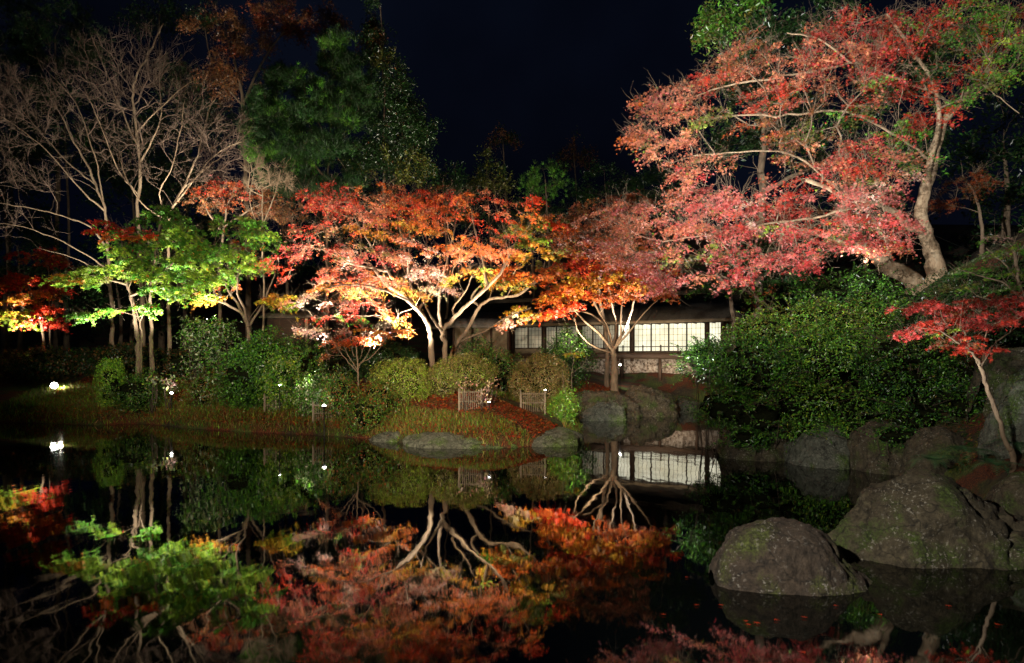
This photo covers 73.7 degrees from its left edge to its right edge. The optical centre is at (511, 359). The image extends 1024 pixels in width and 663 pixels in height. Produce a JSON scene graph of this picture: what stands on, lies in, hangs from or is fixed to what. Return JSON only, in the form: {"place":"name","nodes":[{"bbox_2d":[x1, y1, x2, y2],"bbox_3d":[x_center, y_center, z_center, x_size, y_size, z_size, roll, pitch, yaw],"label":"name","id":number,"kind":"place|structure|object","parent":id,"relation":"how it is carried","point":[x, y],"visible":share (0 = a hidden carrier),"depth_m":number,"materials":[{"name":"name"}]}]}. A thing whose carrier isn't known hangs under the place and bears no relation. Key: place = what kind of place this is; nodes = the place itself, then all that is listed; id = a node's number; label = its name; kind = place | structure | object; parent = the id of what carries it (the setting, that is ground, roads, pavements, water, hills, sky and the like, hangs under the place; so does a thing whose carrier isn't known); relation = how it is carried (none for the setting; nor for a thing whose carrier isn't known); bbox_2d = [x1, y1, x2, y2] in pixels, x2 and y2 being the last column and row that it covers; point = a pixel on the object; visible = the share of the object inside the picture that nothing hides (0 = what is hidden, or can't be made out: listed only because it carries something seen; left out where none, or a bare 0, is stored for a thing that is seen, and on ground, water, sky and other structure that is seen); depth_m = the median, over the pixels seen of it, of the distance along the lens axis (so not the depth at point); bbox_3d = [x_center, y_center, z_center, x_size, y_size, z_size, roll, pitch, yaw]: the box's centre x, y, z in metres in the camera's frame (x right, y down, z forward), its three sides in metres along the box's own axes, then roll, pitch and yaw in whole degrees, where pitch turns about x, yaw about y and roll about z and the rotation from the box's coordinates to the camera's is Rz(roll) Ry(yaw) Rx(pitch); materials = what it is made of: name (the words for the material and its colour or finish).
{"place":"outdoors","nodes":[
{"label":"outdoors","id":0,"kind":"place"},
{"bbox_2d":[0,410,1023,662],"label":"water","id":1,"kind":"structure","parent":0,"point":[140,544],"depth_m":6.84,"materials":[{"name":"black liquid"}]},
{"bbox_2d":[708,517,872,596],"bbox_3d":[2.556,1.877,6.207,1.574,0.853,0.959,0,0,0],"label":"rock","id":2,"kind":"object","parent":1,"relation":"in","point":[778,555],"visible":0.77,"depth_m":5.95,"materials":[{"name":"stone"}]},
{"bbox_2d":[0,224,1023,499],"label":"ground","id":3,"kind":"structure","parent":0,"point":[982,478],"depth_m":46.36,"materials":[{"name":"soil"}]},
{"bbox_2d":[0,105,55,358],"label":"bare tree","id":4,"kind":"object","parent":3,"relation":"on","point":[4,345],"visible":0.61,"depth_m":35.95,"materials":[{"name":"brown plant"}]},
{"bbox_2d":[0,0,59,358],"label":"evergreen tree","id":5,"kind":"object","parent":3,"relation":"on","point":[9,333],"visible":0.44,"depth_m":39.91,"materials":[{"name":"green plant"}]},
{"bbox_2d":[0,183,73,356],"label":"broadleaf tree","id":6,"kind":"object","parent":3,"relation":"on","point":[26,232],"visible":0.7,"depth_m":35.96,"materials":[{"name":"brown plant"}]},
{"bbox_2d":[0,241,78,351],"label":"maple tree","id":7,"kind":"object","parent":3,"relation":"on","point":[10,281],"visible":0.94,"depth_m":28.24,"materials":[{"name":"red plant"}]},
{"bbox_2d":[0,43,122,350],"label":"bare tree","id":8,"kind":"object","parent":3,"relation":"on","point":[6,88],"visible":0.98,"depth_m":26.35,"materials":[{"name":"brown plant"}]},
{"bbox_2d":[0,0,124,351],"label":"evergreen tree","id":9,"kind":"object","parent":3,"relation":"on","point":[24,56],"visible":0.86,"depth_m":37.81,"materials":[{"name":"green plant"}]},
{"bbox_2d":[0,65,142,354],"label":"bare tree","id":10,"kind":"object","parent":3,"relation":"on","point":[66,336],"visible":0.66,"depth_m":36.83,"materials":[{"name":"brown plant"}]},
{"bbox_2d":[91,356,126,408],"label":"shrub","id":11,"kind":"object","parent":3,"relation":"on","point":[108,374],"visible":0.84,"depth_m":21.62,"materials":[{"name":"green plant"}]},
{"bbox_2d":[0,339,226,383],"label":"shrub","id":12,"kind":"object","parent":3,"relation":"on","point":[51,363],"visible":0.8,"depth_m":24.99,"materials":[{"name":"green plant"}]},
{"bbox_2d":[48,225,193,350],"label":"broadleaf tree","id":13,"kind":"object","parent":3,"relation":"on","point":[97,296],"visible":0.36,"depth_m":33.84,"materials":[{"name":"green plant"}]},
{"bbox_2d":[38,198,224,395],"bbox_3d":[-12.196,-1.974,22.542,5.644,7.034,3.699,0,0,0],"label":"maple tree","id":14,"kind":"object","parent":3,"relation":"on","point":[90,276],"visible":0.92,"depth_m":22.12,"materials":[{"name":"green plant"}]},
{"bbox_2d":[38,17,225,352],"bbox_3d":[-15.335,-6.660,27.586,7.712,14.315,4.350,0,0,0],"label":"bare tree","id":15,"kind":"object","parent":3,"relation":"on","point":[133,90],"visible":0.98,"depth_m":27.42,"materials":[{"name":"brown plant"}]},
{"bbox_2d":[98,367,169,416],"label":"shrub","id":16,"kind":"object","parent":3,"relation":"on","point":[134,392],"visible":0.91,"depth_m":21.58,"materials":[{"name":"green plant"}]},
{"bbox_2d":[71,97,197,350],"bbox_3d":[-21.055,-7.110,38.192,6.189,14.621,5.592,0,0,-37],"label":"tree","id":17,"kind":"object","parent":3,"relation":"on","point":[117,178],"visible":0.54,"depth_m":37.75,"materials":[{"name":"brown plant"}]},
{"bbox_2d":[108,0,210,350],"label":"broadleaf tree","id":18,"kind":"object","parent":3,"relation":"on","point":[161,338],"visible":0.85,"depth_m":41.95,"materials":[{"name":"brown plant"}]},
{"bbox_2d":[141,366,181,414],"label":"shrub","id":19,"kind":"object","parent":3,"relation":"on","point":[164,388],"visible":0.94,"depth_m":21.67,"materials":[{"name":"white plant"}]},
{"bbox_2d":[88,76,260,355],"bbox_3d":[-12.236,-4.997,25.674,6.143,11.193,3.814,0,0,0],"label":"bare tree","id":20,"kind":"object","parent":3,"relation":"on","point":[169,332],"visible":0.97,"depth_m":25.43,"materials":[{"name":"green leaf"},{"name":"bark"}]},
{"bbox_2d":[133,54,240,355],"bbox_3d":[-18.670,-8.633,38.918,6.308,17.755,4.861,0,0,0],"label":"tree","id":21,"kind":"object","parent":3,"relation":"on","point":[186,125],"visible":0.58,"depth_m":38.78,"materials":[{"name":"brown plant"}]},
{"bbox_2d":[129,140,252,354],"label":"bare tree","id":22,"kind":"object","parent":3,"relation":"on","point":[173,185],"visible":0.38,"depth_m":35.48,"materials":[{"name":"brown plant"}]},
{"bbox_2d":[176,365,232,408],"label":"shrub","id":23,"kind":"object","parent":3,"relation":"on","point":[203,398],"visible":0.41,"depth_m":21.05,"materials":[{"name":"green plant"}]},
{"bbox_2d":[174,314,242,406],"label":"shrub","id":24,"kind":"object","parent":3,"relation":"on","point":[217,339],"visible":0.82,"depth_m":21.10,"materials":[{"name":"green plant"}]},
{"bbox_2d":[160,207,306,351],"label":"maple tree","id":25,"kind":"object","parent":3,"relation":"on","point":[229,253],"visible":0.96,"depth_m":21.67,"materials":[{"name":"green plant"}]},
{"bbox_2d":[176,167,308,373],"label":"maple tree","id":26,"kind":"object","parent":3,"relation":"on","point":[215,191],"visible":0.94,"depth_m":25.46,"materials":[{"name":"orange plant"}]},
{"bbox_2d":[176,0,355,337],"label":"broadleaf tree","id":27,"kind":"object","parent":3,"relation":"on","point":[288,32],"visible":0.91,"depth_m":32.81,"materials":[{"name":"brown plant"}]},
{"bbox_2d":[236,153,297,343],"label":"bare tree","id":28,"kind":"object","parent":3,"relation":"on","point":[287,179],"visible":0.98,"depth_m":24.48,"materials":[{"name":"brown plant"}]},
{"bbox_2d":[207,325,330,411],"bbox_3d":[-7.235,0.333,20.864,3.624,2.891,2.910,0,0,0],"label":"shrub","id":29,"kind":"object","parent":3,"relation":"on","point":[244,373],"visible":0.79,"depth_m":20.13,"materials":[{"name":"green plant"}]},
{"bbox_2d":[256,351,309,412],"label":"shrub","id":30,"kind":"object","parent":3,"relation":"on","point":[272,385],"visible":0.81,"depth_m":19.54,"materials":[{"name":"green plant"}]},
{"bbox_2d":[225,187,350,295],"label":"broadleaf tree","id":31,"kind":"object","parent":3,"relation":"on","point":[285,259],"visible":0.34,"depth_m":35.94,"materials":[{"name":"red plant"}]},
{"bbox_2d":[259,309,320,350],"bbox_3d":[-8.217,-0.796,25.450,1.800,2.360,1.700,0,0,0],"label":"garden hut","id":32,"kind":"object","parent":3,"relation":"on","point":[275,319],"visible":0.5,"depth_m":24.90,"materials":[{"name":"brown wood"}]},
{"bbox_2d":[0,381,583,445],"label":"grass","id":33,"kind":"structure","parent":3,"relation":"on","point":[24,401],"depth_m":20.04,"materials":[{"name":"plant"}]},
{"bbox_2d":[234,23,383,349],"bbox_3d":[-8.949,-7.346,30.427,6.555,15.454,4.979,0,0,0],"label":"pine tree","id":34,"kind":"object","parent":3,"relation":"on","point":[356,92],"visible":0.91,"depth_m":29.49,"materials":[{"name":"pine needles"},{"name":"bark"}]},
{"bbox_2d":[289,367,336,418],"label":"shrub","id":35,"kind":"object","parent":3,"relation":"on","point":[309,387],"visible":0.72,"depth_m":18.80,"materials":[{"name":"green plant"}]},
{"bbox_2d":[24,368,609,439],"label":"fallen leaves","id":36,"kind":"object","parent":3,"relation":"on","point":[510,407],"visible":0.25,"depth_m":18.50,"materials":[{"name":"plant"}]},
{"bbox_2d":[280,335,420,382],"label":"shrub","id":37,"kind":"object","parent":3,"relation":"on","point":[384,352],"visible":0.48,"depth_m":22.32,"materials":[{"name":"green plant"}]},
{"bbox_2d":[288,316,417,403],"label":"maple tree","id":38,"kind":"object","parent":3,"relation":"on","point":[373,336],"visible":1,"depth_m":18.71,"materials":[{"name":"orange plant"}]},
{"bbox_2d":[244,167,463,380],"bbox_3d":[-4.586,-2.343,20.144,6.519,6.601,4.542,0,0,0],"label":"maple tree","id":39,"kind":"object","parent":3,"relation":"on","point":[333,207],"visible":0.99,"depth_m":19.59,"materials":[{"name":"orange plant"}]},
{"bbox_2d":[297,173,421,348],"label":"maple tree","id":40,"kind":"object","parent":3,"relation":"on","point":[346,233],"visible":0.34,"depth_m":37.66,"materials":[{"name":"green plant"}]},
{"bbox_2d":[314,364,408,435],"bbox_3d":[-3.952,1.047,18.078,1.841,1.906,2.576,0,0,-37],"label":"shrub","id":41,"kind":"object","parent":3,"relation":"on","point":[371,410],"visible":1,"depth_m":17.84,"materials":[{"name":"green plant"}]},
{"bbox_2d":[369,430,399,441],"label":"rock","id":42,"kind":"object","parent":3,"relation":"on","point":[388,436],"visible":0.37,"depth_m":16.70,"materials":[{"name":"stone"}]},
{"bbox_2d":[334,0,446,345],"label":"evergreen tree","id":43,"kind":"object","parent":3,"relation":"on","point":[397,106],"visible":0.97,"depth_m":32.25,"materials":[{"name":"green plant"}]},
{"bbox_2d":[369,356,433,405],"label":"azalea bush","id":44,"kind":"object","parent":3,"relation":"on","point":[411,382],"visible":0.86,"depth_m":18.55,"materials":[{"name":"green plant"}]},
{"bbox_2d":[399,159,498,339],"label":"maple tree","id":45,"kind":"object","parent":3,"relation":"on","point":[454,182],"visible":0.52,"depth_m":41.75,"materials":[{"name":"green plant"}]},
{"bbox_2d":[402,432,517,448],"bbox_3d":[-1.039,2.011,16.202,3.300,0.654,1.905,0,0,0],"label":"rock","id":46,"kind":"object","parent":3,"relation":"on","point":[436,440],"visible":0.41,"depth_m":15.62,"materials":[{"name":"stone"}]},
{"bbox_2d":[424,351,500,396],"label":"azalea bush","id":47,"kind":"object","parent":3,"relation":"on","point":[446,377],"visible":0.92,"depth_m":18.83,"materials":[{"name":"green plant"}]},
{"bbox_2d":[388,179,549,362],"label":"maple tree","id":48,"kind":"object","parent":3,"relation":"on","point":[433,207],"visible":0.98,"depth_m":20.42,"materials":[{"name":"orange plant"}]},
{"bbox_2d":[458,388,481,411],"bbox_3d":[-1.069,1.051,17.500,0.624,0.660,0.064,0,0,-7],"label":"bamboo screen","id":49,"kind":"object","parent":3,"relation":"on","point":[470,401],"visible":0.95,"depth_m":17.50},
{"bbox_2d":[449,328,496,363],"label":"shrub","id":50,"kind":"object","parent":3,"relation":"on","point":[468,343],"visible":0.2,"depth_m":23.34,"materials":[{"name":"green plant"}]},
{"bbox_2d":[456,375,500,410],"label":"shrub","id":51,"kind":"object","parent":3,"relation":"on","point":[484,399],"visible":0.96,"depth_m":17.46,"materials":[{"name":"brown plant"}]},
{"bbox_2d":[447,312,515,361],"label":"garden shed","id":52,"kind":"structure","parent":3,"relation":"on","point":[483,321],"depth_m":32.70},
{"bbox_2d":[464,144,518,298],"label":"evergreen tree","id":53,"kind":"object","parent":3,"relation":"on","point":[478,179],"visible":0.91,"depth_m":43.79,"materials":[{"name":"green plant"}]},
{"bbox_2d":[470,340,527,393],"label":"shrub","id":54,"kind":"object","parent":3,"relation":"on","point":[504,367],"visible":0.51,"depth_m":20.76,"materials":[{"name":"green plant"}]},
{"bbox_2d":[482,119,524,298],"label":"broadleaf tree","id":55,"kind":"object","parent":3,"relation":"on","point":[511,139],"visible":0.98,"depth_m":51.88,"materials":[{"name":"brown plant"}]},
{"bbox_2d":[448,213,584,363],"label":"maple tree","id":56,"kind":"object","parent":3,"relation":"on","point":[504,282],"visible":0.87,"depth_m":22.41,"materials":[{"name":"orange plant"}]},
{"bbox_2d":[482,186,583,297],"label":"tree","id":57,"kind":"object","parent":3,"relation":"on","point":[543,211],"visible":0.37,"depth_m":43.73,"materials":[{"name":"green plant"}]},
{"bbox_2d":[520,390,545,413],"bbox_3d":[0.562,1.151,18.400,0.704,0.680,0.064,0,0,3],"label":"bamboo screen","id":58,"kind":"object","parent":3,"relation":"on","point":[527,402],"visible":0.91,"depth_m":18.40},
{"bbox_2d":[507,344,570,405],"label":"azalea bush","id":59,"kind":"object","parent":3,"relation":"on","point":[538,378],"visible":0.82,"depth_m":20.16,"materials":[{"name":"green plant"}]},
{"bbox_2d":[518,157,578,296],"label":"evergreen tree","id":60,"kind":"object","parent":3,"relation":"on","point":[533,183],"visible":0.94,"depth_m":41.87,"materials":[{"name":"green glossy leaf"},{"name":"bark"}]},
{"bbox_2d":[532,427,584,446],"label":"rock","id":61,"kind":"object","parent":3,"relation":"on","point":[559,437],"visible":0.4,"depth_m":15.94,"materials":[{"name":"stone"}]},
{"bbox_2d":[544,372,581,424],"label":"shrub","id":62,"kind":"object","parent":3,"relation":"on","point":[558,408],"visible":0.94,"depth_m":18.07,"materials":[{"name":"green plant"}]},
{"bbox_2d":[534,322,599,389],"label":"shrub","id":63,"kind":"object","parent":3,"relation":"on","point":[560,352],"visible":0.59,"depth_m":26.23,"materials":[{"name":"green plant"}]},
{"bbox_2d":[558,345,587,406],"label":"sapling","id":64,"kind":"object","parent":3,"relation":"on","point":[575,353],"visible":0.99,"depth_m":21.50,"materials":[{"name":"green plant"}]},
{"bbox_2d":[552,126,598,293],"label":"broadleaf tree","id":65,"kind":"object","parent":3,"relation":"on","point":[581,157],"visible":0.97,"depth_m":54.93,"materials":[{"name":"green plant"}]},
{"bbox_2d":[493,234,685,391],"bbox_3d":[2.834,-1.770,25.607,7.073,6.646,4.702,0,0,0],"label":"maple tree","id":66,"kind":"object","parent":3,"relation":"on","point":[573,286],"visible":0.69,"depth_m":25.17,"materials":[{"name":"orange plant"}]},
{"bbox_2d":[431,289,752,380],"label":"teahouse","id":67,"kind":"structure","parent":3,"relation":"on","point":[645,345],"depth_m":32.99,"materials":[{"name":"beige"}]},
{"bbox_2d":[537,186,662,387],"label":"maple tree","id":68,"kind":"object","parent":3,"relation":"on","point":[586,211],"visible":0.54,"depth_m":27.86,"materials":[{"name":"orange plant"}]},
{"bbox_2d":[579,400,626,420],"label":"rock","id":69,"kind":"object","parent":3,"relation":"on","point":[610,410],"visible":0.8,"depth_m":22.50,"materials":[{"name":"stone"}]},
{"bbox_2d":[568,390,642,417],"bbox_3d":[3.104,1.730,24.192,3.044,1.369,2.020,0,0,0],"label":"rock","id":70,"kind":"object","parent":3,"relation":"on","point":[589,398],"visible":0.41,"depth_m":23.71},
{"bbox_2d":[625,384,678,416],"bbox_3d":[4.885,1.637,24.919,2.302,1.526,2.201,0,0,0],"label":"rock","id":71,"kind":"object","parent":3,"relation":"on","point":[650,402],"visible":0.44,"depth_m":24.19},
{"bbox_2d":[623,156,709,271],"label":"evergreen tree","id":72,"kind":"object","parent":3,"relation":"on","point":[651,180],"visible":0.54,"depth_m":39.91,"materials":[{"name":"green plant"}]},
{"bbox_2d":[676,398,700,412],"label":"rock","id":73,"kind":"object","parent":3,"relation":"on","point":[680,405],"visible":0.19,"depth_m":26.15,"materials":[{"name":"stone"}]},
{"bbox_2d":[663,323,821,459],"bbox_3d":[4.982,0.978,14.607,3.288,3.512,3.444,0,0,0],"label":"camellia bush","id":74,"kind":"object","parent":3,"relation":"on","point":[740,369],"visible":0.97,"depth_m":14.14,"materials":[{"name":"green plant"}]},
{"bbox_2d":[685,263,811,427],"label":"broadleaf tree","id":75,"kind":"object","parent":3,"relation":"on","point":[749,291],"visible":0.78,"depth_m":17.74,"materials":[{"name":"green plant"}]},
{"bbox_2d":[715,426,788,461],"bbox_3d":[5.059,1.906,14.177,1.698,1.065,1.722,0,0,0],"label":"rock","id":76,"kind":"object","parent":3,"relation":"on","point":[771,453],"visible":0.29,"depth_m":13.65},
{"bbox_2d":[542,0,1023,304],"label":"maple tree","id":77,"kind":"object","parent":3,"relation":"on","point":[923,229],"visible":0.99,"depth_m":13.99,"materials":[{"name":"red plant"}]},
{"bbox_2d":[719,286,911,401],"bbox_3d":[7.000,-0.062,15.579,4.643,3.304,3.032,0,0,0],"label":"camellia bush","id":78,"kind":"object","parent":3,"relation":"on","point":[800,317],"visible":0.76,"depth_m":14.96,"materials":[{"name":"green plant"}]},
{"bbox_2d":[783,424,849,469],"bbox_3d":[6.006,1.846,13.287,1.416,1.203,1.658,0,0,0],"label":"rock","id":79,"kind":"object","parent":3,"relation":"on","point":[814,451],"visible":0.43,"depth_m":12.78,"materials":[{"name":"stone"}]},
{"bbox_2d":[746,314,905,455],"bbox_3d":[6.582,0.558,14.026,3.156,3.056,3.556,0,0,39],"label":"camellia bush","id":80,"kind":"object","parent":3,"relation":"on","point":[817,401],"visible":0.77,"depth_m":13.63,"materials":[{"name":"green plant"}]},
{"bbox_2d":[743,180,926,294],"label":"maple tree","id":81,"kind":"object","parent":3,"relation":"on","point":[904,273],"visible":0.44,"depth_m":16.37,"materials":[{"name":"red plant"}]},
{"bbox_2d":[685,0,993,400],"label":"broadleaf tree","id":82,"kind":"object","parent":3,"relation":"on","point":[718,21],"visible":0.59,"depth_m":19.39,"materials":[{"name":"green plant"}]},
{"bbox_2d":[780,262,939,339],"bbox_3d":[8.212,-0.974,15.619,3.910,2.735,2.599,0,0,42],"label":"camellia bush","id":83,"kind":"object","parent":3,"relation":"on","point":[842,289],"visible":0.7,"depth_m":15.53,"materials":[{"name":"green plant"}]},
{"bbox_2d":[803,161,938,278],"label":"tree","id":84,"kind":"object","parent":3,"relation":"on","point":[865,258],"visible":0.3,"depth_m":25.93,"materials":[{"name":"red plant"}]},
{"bbox_2d":[847,420,909,474],"bbox_3d":[6.863,1.778,12.615,1.336,1.336,1.643,0,0,0],"label":"rock","id":85,"kind":"object","parent":3,"relation":"on","point":[865,455],"visible":0.33,"depth_m":12.21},
{"bbox_2d":[773,241,1023,472],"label":"ground cover","id":86,"kind":"object","parent":3,"relation":"on","point":[969,438],"visible":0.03,"depth_m":11.65,"materials":[{"name":"green plant"}]},
{"bbox_2d":[834,336,986,465],"bbox_3d":[7.574,0.843,13.078,3.040,2.762,3.491,0,0,0],"label":"camellia bush","id":87,"kind":"object","parent":3,"relation":"on","point":[923,411],"visible":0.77,"depth_m":12.54,"materials":[{"name":"green plant"}]},
{"bbox_2d":[850,313,986,423],"bbox_3d":[7.765,0.385,12.805,2.861,2.567,2.171,0,0,38],"label":"camellia bush","id":88,"kind":"object","parent":3,"relation":"on","point":[960,369],"visible":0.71,"depth_m":12.40,"materials":[{"name":"green plant"}]},
{"bbox_2d":[828,468,1023,569],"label":"rock","id":89,"kind":"object","parent":3,"relation":"on","point":[924,518],"visible":0.76,"depth_m":6.75,"materials":[{"name":"stone"}]},
{"bbox_2d":[899,425,964,474],"bbox_3d":[7.274,1.785,11.596,1.242,1.339,1.476,0,0,0],"label":"rock","id":90,"kind":"object","parent":3,"relation":"on","point":[930,440],"visible":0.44,"depth_m":11.31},
{"bbox_2d":[905,454,971,470],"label":"fern","id":91,"kind":"object","parent":3,"relation":"on","point":[935,458],"visible":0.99,"depth_m":10.19,"materials":[{"name":"green plant"}]},
{"bbox_2d":[880,246,1023,357],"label":"maple tree","id":92,"kind":"object","parent":3,"relation":"on","point":[950,294],"visible":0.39,"depth_m":13.62,"materials":[{"name":"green plant"}]},
{"bbox_2d":[885,281,1023,472],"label":"maple tree","id":93,"kind":"object","parent":3,"relation":"on","point":[1004,320],"visible":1,"depth_m":9.34,"materials":[{"name":"red plant"}]},
{"bbox_2d":[928,158,1006,256],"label":"maple tree","id":94,"kind":"object","parent":3,"relation":"on","point":[979,177],"visible":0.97,"depth_m":18.44,"materials":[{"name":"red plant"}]},
{"bbox_2d":[933,445,1002,461],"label":"fern","id":95,"kind":"object","parent":3,"relation":"on","point":[965,449],"visible":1,"depth_m":9.54,"materials":[{"name":"green plant"}]},
{"bbox_2d":[933,222,1023,312],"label":"shrub","id":96,"kind":"object","parent":3,"relation":"on","point":[1017,272],"visible":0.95,"depth_m":11.11,"materials":[{"name":"green plant"}]},
{"bbox_2d":[937,32,1023,262],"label":"evergreen tree","id":97,"kind":"object","parent":3,"relation":"on","point":[1005,221],"visible":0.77,"depth_m":23.93,"materials":[{"name":"green plant"}]},
{"bbox_2d":[945,295,1023,360],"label":"camellia bush","id":98,"kind":"object","parent":3,"relation":"on","point":[1014,338],"visible":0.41,"depth_m":12.04,"materials":[{"name":"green plant"}]},
{"bbox_2d":[966,347,1023,421],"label":"rock","id":99,"kind":"object","parent":3,"relation":"on","point":[1001,367],"visible":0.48,"depth_m":11.42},
{"bbox_2d":[977,378,1023,461],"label":"rock","id":100,"kind":"object","parent":3,"relation":"on","point":[1010,408],"visible":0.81,"depth_m":10.06,"materials":[{"name":"stone"}]},
{"bbox_2d":[985,471,1023,515],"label":"rock","id":101,"kind":"object","parent":3,"relation":"on","point":[1006,493],"visible":0.56,"depth_m":8.09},
{"bbox_2d":[993,367,1023,406],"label":"rock","id":102,"kind":"object","parent":3,"relation":"on","point":[1002,391],"visible":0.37,"depth_m":11.01,"materials":[{"name":"stone"}]},
{"bbox_2d":[0,0,1023,265],"label":"sky","id":103,"kind":"structure","parent":0,"point":[545,69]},
{"bbox_2d":[564,159,644,293],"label":"evergreen tree","id":104,"kind":"object","parent":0,"point":[591,194],"visible":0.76,"depth_m":45.88,"materials":[{"name":"green plant"}]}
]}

